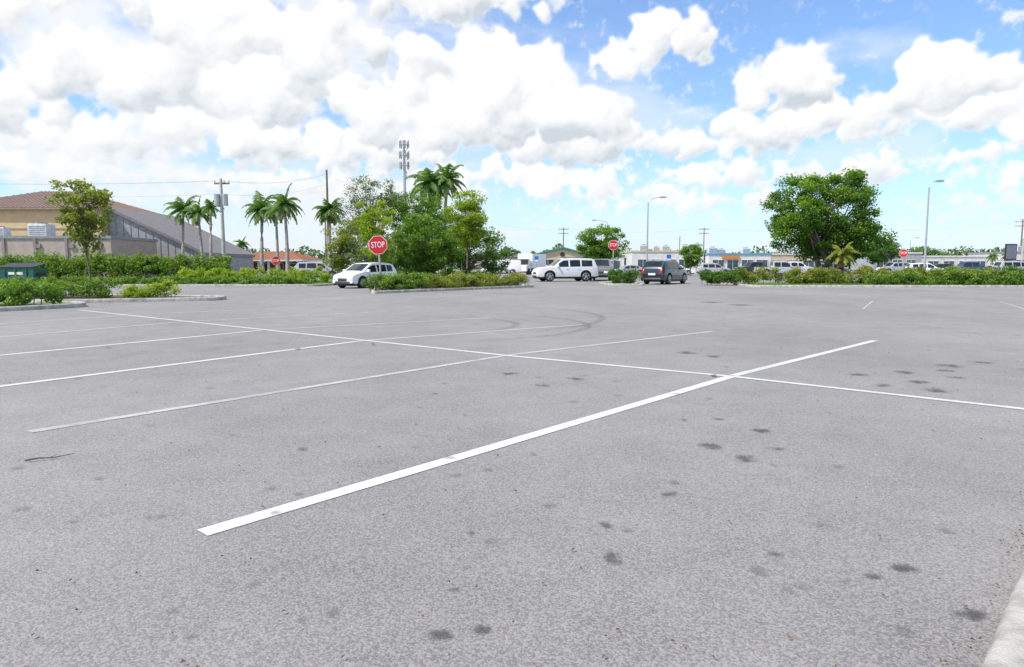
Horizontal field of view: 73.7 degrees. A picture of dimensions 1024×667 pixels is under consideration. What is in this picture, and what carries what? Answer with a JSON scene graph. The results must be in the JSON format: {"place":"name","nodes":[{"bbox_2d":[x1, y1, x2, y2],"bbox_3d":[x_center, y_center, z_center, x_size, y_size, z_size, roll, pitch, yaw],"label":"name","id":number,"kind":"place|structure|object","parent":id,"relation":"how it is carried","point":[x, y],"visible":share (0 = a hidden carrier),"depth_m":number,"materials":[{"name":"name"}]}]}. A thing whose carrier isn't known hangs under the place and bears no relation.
{"place":"outdoors","nodes":[
{"label":"outdoors","id":0,"kind":"place"},
{"bbox_2d":[0,210,109,235],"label":"walls","id":1,"kind":"structure","parent":0,"point":[16,221],"depth_m":79.09,"materials":[{"name":"beige paint"}]},
{"bbox_2d":[0,191,165,215],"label":"hip roof","id":2,"kind":"structure","parent":1,"relation":"on","point":[32,201],"depth_m":81.26,"materials":[{"name":"tile"}]},
{"bbox_2d":[476,255,524,272],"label":"tan shop building","id":3,"kind":"structure","parent":0,"point":[511,257],"depth_m":123.28,"materials":[{"name":"beige paint"}]},
{"bbox_2d":[0,270,1023,666],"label":"parking lot pavement","id":4,"kind":"structure","parent":0,"point":[356,578],"depth_m":4.02,"materials":[{"name":"asphalt"}]},
{"bbox_2d":[0,263,47,281],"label":"green dumpster","id":5,"kind":"object","parent":4,"relation":"on","point":[10,270],"visible":0.79,"depth_m":40.67,"materials":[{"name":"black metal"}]},
{"bbox_2d":[0,301,85,311],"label":"kerb island","id":6,"kind":"structure","parent":4,"relation":"on","point":[37,305],"depth_m":20.16,"materials":[{"name":"concrete"}]},
{"bbox_2d":[0,277,66,305],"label":"shrub","id":7,"kind":"object","parent":6,"relation":"on","point":[12,293],"visible":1,"depth_m":20.14,"materials":[{"name":"green plant"}]},
{"bbox_2d":[0,222,157,277],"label":"flat roof annex","id":8,"kind":"object","parent":4,"relation":"on","point":[42,237],"visible":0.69,"depth_m":69.54,"materials":[{"name":"beige paint"}]},
{"bbox_2d":[28,293,225,302],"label":"kerb island","id":9,"kind":"structure","parent":4,"relation":"on","point":[113,298],"depth_m":24.59,"materials":[{"name":"concrete"}]},
{"bbox_2d":[0,273,124,297],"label":"shrub","id":10,"kind":"object","parent":9,"relation":"on","point":[83,288],"visible":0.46,"depth_m":25.36,"materials":[{"name":"green plant"}]},
{"bbox_2d":[44,178,114,294],"bbox_3d":[-16.581,-3.724,26.608,2.192,4.690,2.424,0,6,0],"label":"young tree","id":11,"kind":"object","parent":9,"relation":"on","point":[86,220],"visible":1,"depth_m":26.34,"materials":[{"name":"green plant"}]},
{"bbox_2d":[115,279,181,297],"bbox_3d":[-13.473,-1.675,25.516,2.256,0.776,1.372,-2,6,-16],"label":"shrub","id":12,"kind":"object","parent":9,"relation":"on","point":[157,288],"visible":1,"depth_m":25.30,"materials":[{"name":"green plant"}]},
{"bbox_2d":[108,206,254,276],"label":"sloping wing","id":13,"kind":"structure","parent":4,"relation":"on","point":[167,234],"depth_m":81.48,"materials":[{"name":"metal"}]},
{"bbox_2d":[163,195,202,255],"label":"royal palm","id":14,"kind":"object","parent":4,"relation":"on","point":[179,207],"visible":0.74,"depth_m":73.69,"materials":[{"name":"green plant"}]},
{"bbox_2d":[181,196,214,260],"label":"royal palm","id":15,"kind":"object","parent":4,"relation":"on","point":[196,217],"visible":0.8,"depth_m":72.94,"materials":[{"name":"green plant"}]},
{"bbox_2d":[199,199,219,258],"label":"royal palm","id":16,"kind":"object","parent":4,"relation":"on","point":[210,207],"visible":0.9,"depth_m":71.23,"materials":[{"name":"green plant"}]},
{"bbox_2d":[74,279,397,285],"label":"grass verge","id":17,"kind":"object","parent":4,"relation":"on","point":[329,283],"depth_m":42.48,"materials":[{"name":"plant"}]},
{"bbox_2d":[0,250,235,281],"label":"tall hedge","id":18,"kind":"object","parent":17,"relation":"on","point":[113,266],"visible":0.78,"depth_m":51.84,"materials":[{"name":"green plant"}]},
{"bbox_2d":[48,274,311,283],"bbox_3d":[-22.375,-3.434,43.684,19.253,0.716,1.557,0,6,1],"label":"hedge","id":19,"kind":"object","parent":17,"relation":"on","point":[232,279],"visible":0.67,"depth_m":43.39,"materials":[{"name":"green plant"}]},
{"bbox_2d":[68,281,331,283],"bbox_3d":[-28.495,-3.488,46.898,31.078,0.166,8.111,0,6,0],"label":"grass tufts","id":20,"kind":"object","parent":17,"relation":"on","point":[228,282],"visible":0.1,"depth_m":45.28,"materials":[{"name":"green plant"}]},
{"bbox_2d":[214,178,229,259],"bbox_3d":[-22.900,-8.139,54.020,1.200,8.100,0.556,0,6,0],"label":"utility pole","id":21,"kind":"object","parent":17,"relation":"on","point":[221,199],"visible":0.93,"depth_m":53.76,"materials":[{"name":"wood"}]},
{"bbox_2d":[175,265,332,282],"bbox_3d":[-18.561,-4.282,49.294,11.582,1.319,2.279,1,6,5],"label":"hedge","id":22,"kind":"object","parent":17,"relation":"on","point":[324,277],"visible":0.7,"depth_m":49.08,"materials":[{"name":"green plant"}]},
{"bbox_2d":[320,215,368,275],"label":"tree","id":23,"kind":"object","parent":17,"relation":"on","point":[339,261],"visible":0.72,"depth_m":51.14,"materials":[{"name":"green plant"}]},
{"bbox_2d":[324,174,407,241],"bbox_3d":[-12.516,-9.269,59.484,7.465,9.278,4.892,0,6,0],"label":"feathery tree","id":24,"kind":"object","parent":17,"relation":"on","point":[374,197],"visible":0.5,"depth_m":58.59,"materials":[{"name":"green plant"}]},
{"bbox_2d":[344,232,413,271],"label":"tree","id":25,"kind":"object","parent":17,"relation":"on","point":[357,259],"visible":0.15,"depth_m":49.05,"materials":[{"name":"green plant"}]},
{"bbox_2d":[381,212,466,275],"bbox_3d":[-6.240,-5.959,47.757,6.420,4.989,4.072,0,6,0],"label":"tree","id":26,"kind":"object","parent":17,"relation":"on","point":[435,257],"visible":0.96,"depth_m":46.96,"materials":[{"name":"green plant"}]},
{"bbox_2d":[385,186,465,243],"bbox_3d":[-7.774,-8.858,60.417,7.812,8.277,5.326,0,6,0],"label":"feathery tree","id":27,"kind":"object","parent":17,"relation":"on","point":[423,206],"visible":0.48,"depth_m":59.40,"materials":[{"name":"green plant"}]},
{"bbox_2d":[445,226,515,273],"bbox_3d":[-2.583,-6.176,51.576,5.847,4.673,3.692,0,6,0],"label":"tree","id":28,"kind":"object","parent":17,"relation":"on","point":[490,243],"visible":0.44,"depth_m":51.42,"materials":[{"name":"green plant"}]},
{"bbox_2d":[233,236,249,249],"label":"cabbage palm","id":29,"kind":"object","parent":4,"relation":"on","point":[242,244],"visible":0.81,"depth_m":133.70,"materials":[{"name":"green plant"}]},
{"bbox_2d":[242,190,275,275],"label":"royal palm","id":30,"kind":"object","parent":4,"relation":"on","point":[257,205],"visible":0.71,"depth_m":73.06,"materials":[{"name":"green plant"}]},
{"bbox_2d":[259,195,291,271],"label":"royal palm","id":31,"kind":"object","parent":4,"relation":"on","point":[274,217],"visible":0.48,"depth_m":71.29,"materials":[{"name":"green plant"}]},
{"bbox_2d":[253,261,299,274],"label":"walls and columns","id":32,"kind":"structure","parent":4,"relation":"on","point":[269,264],"depth_m":102.45,"materials":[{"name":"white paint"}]},
{"bbox_2d":[253,263,296,271],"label":"windows","id":33,"kind":"structure","parent":32,"relation":"attached to","point":[281,266],"depth_m":102.44,"materials":[{"name":"white paint"}]},
{"bbox_2d":[253,251,322,261],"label":"tile roof","id":34,"kind":"structure","parent":32,"relation":"on","point":[293,256],"depth_m":102.57,"materials":[{"name":"tile"}]},
{"bbox_2d":[267,183,304,276],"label":"royal palm","id":35,"kind":"object","parent":4,"relation":"on","point":[283,204],"visible":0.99,"depth_m":69.09,"materials":[{"name":"green plant"}]},
{"bbox_2d":[293,262,342,277],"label":"parked car","id":36,"kind":"object","parent":4,"relation":"on","point":[311,266],"visible":0.42,"depth_m":66.79,"materials":[{"name":"paint"}]},
{"bbox_2d":[326,170,328,257],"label":"utility pole","id":37,"kind":"object","parent":4,"relation":"on","point":[327,199],"visible":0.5,"depth_m":73.74,"materials":[{"name":"brown wood"}]},
{"bbox_2d":[40,175,1014,231],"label":"overhead cables","id":38,"kind":"object","parent":37,"relation":"attached to","point":[378,193],"visible":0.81,"depth_m":57.92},
{"bbox_2d":[312,198,344,265],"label":"cabbage palm","id":39,"kind":"object","parent":4,"relation":"on","point":[323,214],"visible":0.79,"depth_m":68.86,"materials":[{"name":"green plant"}]},
{"bbox_2d":[333,262,396,287],"bbox_3d":[-8.599,-3.463,40.257,2.020,1.495,4.075,3,6,29],"label":"white hatchback car","id":40,"kind":"object","parent":4,"relation":"on","point":[355,274],"visible":0.68,"depth_m":39.13,"materials":[{"name":"paint"}]},
{"bbox_2d":[355,199,398,261],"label":"young tree","id":41,"kind":"object","parent":4,"relation":"on","point":[367,223],"visible":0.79,"depth_m":44.18,"materials":[{"name":"green plant"}]},
{"bbox_2d":[399,140,409,234],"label":"cell tower","id":42,"kind":"structure","parent":4,"relation":"on","point":[404,144],"depth_m":146.83,"materials":[{"name":"metal"}]},
{"bbox_2d":[405,167,452,208],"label":"royal palm","id":43,"kind":"object","parent":4,"relation":"on","point":[428,184],"visible":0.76,"depth_m":64.38,"materials":[{"name":"green plant"}]},
{"bbox_2d":[427,163,466,276],"bbox_3d":[-6.160,-10.786,65.335,3.861,10.967,4.193,0,6,0],"label":"royal palm","id":44,"kind":"object","parent":4,"relation":"on","point":[449,175],"visible":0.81,"depth_m":64.48,"materials":[{"name":"green plant"}]},
{"bbox_2d":[371,284,533,293],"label":"kerb island","id":45,"kind":"structure","parent":4,"relation":"on","point":[374,291],"depth_m":35.17,"materials":[{"name":"concrete"}]},
{"bbox_2d":[368,236,386,289],"bbox_3d":[-6.440,-3.421,33.203,0.880,2.640,0.065,-5,6,-6],"label":"stop sign","id":46,"kind":"object","parent":45,"relation":"on","point":[378,245],"visible":0.98,"depth_m":33.09,"materials":[{"name":"metal"}]},
{"bbox_2d":[360,271,427,290],"bbox_3d":[-5.653,-2.610,33.675,1.886,1.034,3.852,5,7,40],"label":"hedge","id":47,"kind":"object","parent":45,"relation":"on","point":[386,281],"visible":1,"depth_m":33.10,"materials":[{"name":"green plant"}]},
{"bbox_2d":[406,269,500,287],"bbox_3d":[-3.407,-3.212,39.602,2.109,1.070,7.398,4,7,38],"label":"hedge","id":48,"kind":"object","parent":45,"relation":"on","point":[466,274],"visible":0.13,"depth_m":40.02,"materials":[{"name":"green plant"}]},
{"bbox_2d":[438,190,499,273],"bbox_3d":[-2.625,-5.899,42.100,3.811,5.980,2.986,0,6,0],"label":"young tree","id":49,"kind":"object","parent":45,"relation":"on","point":[469,236],"visible":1,"depth_m":41.57,"materials":[{"name":"green plant"}]},
{"bbox_2d":[419,271,529,288],"bbox_3d":[-1.934,-3.009,37.875,1.811,1.006,9.076,4,7,38],"label":"hedge","id":50,"kind":"object","parent":45,"relation":"on","point":[516,278],"visible":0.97,"depth_m":37.12,"materials":[{"name":"green plant"}]},
{"bbox_2d":[481,260,520,273],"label":"white van","id":51,"kind":"object","parent":4,"relation":"on","point":[515,266],"visible":0.37,"depth_m":94.67,"materials":[{"name":"paint"}]},
{"bbox_2d":[0,295,1023,535],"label":"parking line markings","id":52,"kind":"object","parent":4,"relation":"on","point":[245,519],"visible":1,"depth_m":6.27,"materials":[{"name":"paint"}]},
{"bbox_2d":[4,306,1023,666],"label":"leaf litter","id":53,"kind":"object","parent":4,"relation":"on","point":[572,548],"visible":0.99,"depth_m":2.78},
{"bbox_2d":[517,254,545,274],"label":"box truck","id":54,"kind":"object","parent":4,"relation":"on","point":[528,264],"visible":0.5,"depth_m":101.82,"materials":[{"name":"metal"}]},
{"bbox_2d":[532,257,597,281],"bbox_3d":[4.402,-5.337,56.751,5.315,1.987,2.280,-2,6,-15],"label":"white suv","id":55,"kind":"object","parent":4,"relation":"on","point":[581,268],"visible":1,"depth_m":55.98,"materials":[{"name":"paint"}]},
{"bbox_2d":[589,259,611,280],"bbox_3d":[8.050,-5.738,61.235,2.260,1.905,5.755,1,6,12],"label":"grey pickup truck","id":56,"kind":"object","parent":4,"relation":"on","point":[604,266],"visible":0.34,"depth_m":59.69,"materials":[{"name":"paint"}]},
{"bbox_2d":[575,223,629,260],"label":"round tree","id":57,"kind":"object","parent":4,"relation":"on","point":[597,249],"visible":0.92,"depth_m":90.07,"materials":[{"name":"green plant"}]},
{"bbox_2d":[584,255,624,268],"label":"white shop building","id":58,"kind":"structure","parent":4,"relation":"on","point":[619,263],"depth_m":125.29,"materials":[{"name":"paint"}]},
{"bbox_2d":[608,240,617,268],"bbox_3d":[7.949,-5.684,53.689,0.760,3.280,0.065,0,6,5],"label":"stop sign","id":59,"kind":"object","parent":4,"relation":"on","point":[613,245],"visible":0.99,"depth_m":53.55,"materials":[{"name":"metal"}]},
{"bbox_2d":[599,282,643,285],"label":"kerb island","id":60,"kind":"structure","parent":4,"relation":"on","point":[623,284],"depth_m":44.36,"materials":[{"name":"concrete"}]},
{"bbox_2d":[607,268,642,283],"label":"shrub","id":61,"kind":"object","parent":60,"relation":"on","point":[616,276],"visible":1,"depth_m":45.38,"materials":[{"name":"green plant"}]},
{"bbox_2d":[614,265,641,273],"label":"parked car","id":62,"kind":"object","parent":4,"relation":"on","point":[624,268],"visible":0.59,"depth_m":95.78,"materials":[{"name":"paint"}]},
{"bbox_2d":[301,302,990,636],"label":"oil stains","id":63,"kind":"object","parent":4,"relation":"on","point":[898,566],"visible":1,"depth_m":2.85,"materials":[{"name":"grey"}]},
{"bbox_2d":[646,196,666,260],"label":"street lamp","id":64,"kind":"object","parent":4,"relation":"on","point":[647,224],"visible":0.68,"depth_m":88.92,"materials":[{"name":"metal"}]},
{"bbox_2d":[641,260,687,283],"bbox_3d":[10.899,-4.397,48.601,2.140,1.715,4.695,4,7,35],"label":"dark suv","id":65,"kind":"object","parent":4,"relation":"on","point":[665,271],"visible":1,"depth_m":46.98,"materials":[{"name":"paint"}]},
{"bbox_2d":[679,242,703,275],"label":"round tree","id":66,"kind":"object","parent":4,"relation":"on","point":[696,253],"visible":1,"depth_m":85.34,"materials":[{"name":"green plant"}]},
{"bbox_2d":[696,263,731,272],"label":"parked car","id":67,"kind":"object","parent":4,"relation":"on","point":[712,267],"visible":0.77,"depth_m":97.71,"materials":[{"name":"paint"}]},
{"bbox_2d":[698,267,743,284],"bbox_3d":[13.806,-3.823,45.147,3.047,1.196,2.088,2,6,15],"label":"shrub","id":68,"kind":"object","parent":4,"relation":"on","point":[711,277],"visible":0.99,"depth_m":44.70,"materials":[{"name":"green plant"}]},
{"bbox_2d":[704,253,771,267],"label":"walls and parapet","id":69,"kind":"structure","parent":4,"relation":"on","point":[709,257],"depth_m":117.28,"materials":[{"name":"white paint"}]},
{"bbox_2d":[707,247,750,252],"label":"rooftop units","id":70,"kind":"object","parent":69,"relation":"on","point":[722,250],"visible":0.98,"depth_m":122.19,"materials":[{"name":"grey metal"}]},
{"bbox_2d":[722,255,739,258],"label":"shop sign","id":71,"kind":"object","parent":69,"relation":"attached to","point":[730,256],"visible":1,"depth_m":116.98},
{"bbox_2d":[712,260,767,268],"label":"windows","id":72,"kind":"structure","parent":69,"relation":"attached to","point":[732,264],"depth_m":117.32,"materials":[{"name":"glass"}]},
{"bbox_2d":[733,262,763,271],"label":"parked pickup truck","id":73,"kind":"object","parent":4,"relation":"on","point":[749,266],"visible":0.35,"depth_m":96.67,"materials":[{"name":"paint"}]},
{"bbox_2d":[754,261,805,273],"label":"parked pickup truck","id":74,"kind":"object","parent":4,"relation":"on","point":[784,265],"visible":0.5,"depth_m":82.73,"materials":[{"name":"paint"}]},
{"bbox_2d":[788,261,815,271],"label":"parked car","id":75,"kind":"object","parent":4,"relation":"on","point":[796,263],"visible":0.34,"depth_m":95.67,"materials":[{"name":"paint"}]},
{"bbox_2d":[771,253,836,263],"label":"walls and parapet","id":76,"kind":"structure","parent":4,"relation":"on","point":[780,256],"depth_m":124.24,"materials":[{"name":"beige paint"}]},
{"bbox_2d":[771,260,823,266],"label":"windows","id":77,"kind":"structure","parent":76,"relation":"attached to","point":[810,264],"depth_m":124.26,"materials":[{"name":"glass"}]},
{"bbox_2d":[813,263,848,272],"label":"parked car","id":78,"kind":"object","parent":4,"relation":"on","point":[834,266],"visible":0.25,"depth_m":96.73,"materials":[{"name":"paint"}]},
{"bbox_2d":[722,281,1023,286],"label":"kerb island","id":79,"kind":"structure","parent":4,"relation":"on","point":[739,283],"depth_m":40.72,"materials":[{"name":"concrete"}]},
{"bbox_2d":[759,166,897,282],"bbox_3d":[21.863,-7.478,47.601,9.004,8.044,5.282,0,6,0],"label":"shade tree","id":80,"kind":"object","parent":79,"relation":"on","point":[816,235],"visible":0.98,"depth_m":46.74,"materials":[{"name":"green plant"}]},
{"bbox_2d":[824,242,861,272],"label":"cabbage palm","id":81,"kind":"object","parent":79,"relation":"on","point":[841,258],"visible":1,"depth_m":45.70,"materials":[{"name":"green plant"}]},
{"bbox_2d":[738,264,1007,283],"bbox_3d":[23.437,-3.919,45.071,17.832,1.403,2.165,0,6,4],"label":"hedge","id":82,"kind":"object","parent":79,"relation":"on","point":[811,275],"visible":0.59,"depth_m":44.90,"materials":[{"name":"green plant"}]},
{"bbox_2d":[743,283,1022,284],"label":"grass tufts","id":83,"kind":"object","parent":79,"relation":"on","point":[851,284],"visible":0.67,"depth_m":42.35,"materials":[{"name":"green plant"}]},
{"bbox_2d":[864,264,1023,284],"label":"hedge","id":84,"kind":"object","parent":79,"relation":"on","point":[977,277],"visible":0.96,"depth_m":42.09,"materials":[{"name":"green plant"}]},
{"bbox_2d":[904,264,1023,281],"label":"hedge","id":85,"kind":"object","parent":79,"relation":"on","point":[1013,268],"visible":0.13,"depth_m":47.81,"materials":[{"name":"green plant"}]},
{"bbox_2d":[858,239,902,266],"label":"oak tree","id":86,"kind":"object","parent":4,"relation":"on","point":[891,252],"visible":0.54,"depth_m":115.46,"materials":[{"name":"green plant"}]},
{"bbox_2d":[876,262,908,272],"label":"parked car","id":87,"kind":"object","parent":4,"relation":"on","point":[889,266],"visible":0.52,"depth_m":110.61,"materials":[{"name":"paint"}]},
{"bbox_2d":[899,249,907,268],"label":"stop sign","id":88,"kind":"object","parent":4,"relation":"on","point":[903,253],"visible":0.98,"depth_m":65.54,"materials":[{"name":"metal"}]},
{"bbox_2d":[906,263,943,270],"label":"parked car","id":89,"kind":"object","parent":4,"relation":"on","point":[929,266],"visible":0.31,"depth_m":88.92,"materials":[{"name":"paint"}]},
{"bbox_2d":[907,246,946,255],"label":"oak tree","id":90,"kind":"object","parent":4,"relation":"on","point":[934,252],"visible":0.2,"depth_m":133.07,"materials":[{"name":"green plant"}]},
{"bbox_2d":[923,180,943,268],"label":"street lamp","id":91,"kind":"object","parent":4,"relation":"on","point":[925,251],"visible":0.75,"depth_m":74.64,"materials":[{"name":"metal"}]},
{"bbox_2d":[921,256,990,265],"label":"walls and parapet","id":92,"kind":"structure","parent":4,"relation":"on","point":[941,259],"depth_m":131.22,"materials":[{"name":"white paint"}]},
{"bbox_2d":[928,261,985,265],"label":"windows","id":93,"kind":"structure","parent":92,"relation":"attached to","point":[982,263],"depth_m":131.24,"materials":[{"name":"glass"}]},
{"bbox_2d":[953,261,995,269],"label":"parked pickup truck","id":94,"kind":"object","parent":4,"relation":"on","point":[971,264],"visible":0.27,"depth_m":88.74,"materials":[{"name":"paint"}]},
{"bbox_2d":[985,250,999,264],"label":"cabbage palm","id":95,"kind":"object","parent":4,"relation":"on","point":[993,256],"visible":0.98,"depth_m":119.12,"materials":[{"name":"green plant"}]},
{"bbox_2d":[968,251,1023,264],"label":"walls and parapet","id":96,"kind":"structure","parent":4,"relation":"on","point":[1018,257],"depth_m":131.85,"materials":[{"name":"white paint"}]},
{"bbox_2d":[981,564,1023,666],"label":"kerb island","id":97,"kind":"structure","parent":4,"relation":"on","point":[1006,648],"depth_m":2.19,"materials":[{"name":"concrete"}]},
{"bbox_2d":[993,260,1023,272],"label":"parked car","id":98,"kind":"object","parent":4,"relation":"on","point":[1018,263],"visible":0.5,"depth_m":87.80,"materials":[{"name":"paint"}]},
{"bbox_2d":[1004,244,1016,259],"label":"roadside sign","id":99,"kind":"object","parent":4,"relation":"on","point":[1010,252],"visible":0.8,"depth_m":109.10,"materials":[{"name":"metal"}]},
{"bbox_2d":[0,0,1023,265],"bbox_3d":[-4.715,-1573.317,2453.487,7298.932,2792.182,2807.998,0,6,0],"label":"sky","id":100,"kind":"structure","parent":0,"point":[248,86],"depth_m":3576.23,"materials":[{"name":"white"}]},
{"bbox_2d":[542,249,583,260],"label":"walls","id":101,"kind":"structure","parent":0,"point":[555,255],"depth_m":119.22,"materials":[{"name":"beige paint"}]},
{"bbox_2d":[536,247,579,253],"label":"green gable roof","id":102,"kind":"structure","parent":101,"relation":"on","point":[558,249],"depth_m":118.76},
{"bbox_2d":[619,250,704,272],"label":"commercial building","id":103,"kind":"structure","parent":0,"point":[631,257],"depth_m":119.26,"materials":[{"name":"white paint"}]},
{"bbox_2d":[638,244,688,249],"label":"rooftop units","id":104,"kind":"object","parent":103,"relation":"on","point":[644,246],"visible":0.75,"depth_m":124.12,"materials":[{"name":"grey metal"}]},
{"bbox_2d":[637,259,689,268],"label":"windows","id":105,"kind":"structure","parent":103,"relation":"attached to","point":[640,262],"depth_m":119.29,"materials":[{"name":"glass"}]},
{"bbox_2d":[846,252,922,272],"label":"commercial building","id":106,"kind":"structure","parent":0,"point":[916,256],"depth_m":129.30,"materials":[{"name":"white paint"}]},
{"bbox_2d":[879,260,915,266],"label":"windows","id":107,"kind":"structure","parent":106,"relation":"attached to","point":[881,264],"depth_m":129.24,"materials":[{"name":"glass"}]},
{"label":"ground","id":108,"kind":"structure","parent":0,"visible":0},
{"bbox_2d":[244,243,1004,267],"bbox_3d":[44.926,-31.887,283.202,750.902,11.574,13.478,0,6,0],"label":"distant trees","id":109,"kind":"object","parent":108,"relation":"on","point":[957,252],"visible":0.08,"depth_m":281.00,"materials":[{"name":"plant"}]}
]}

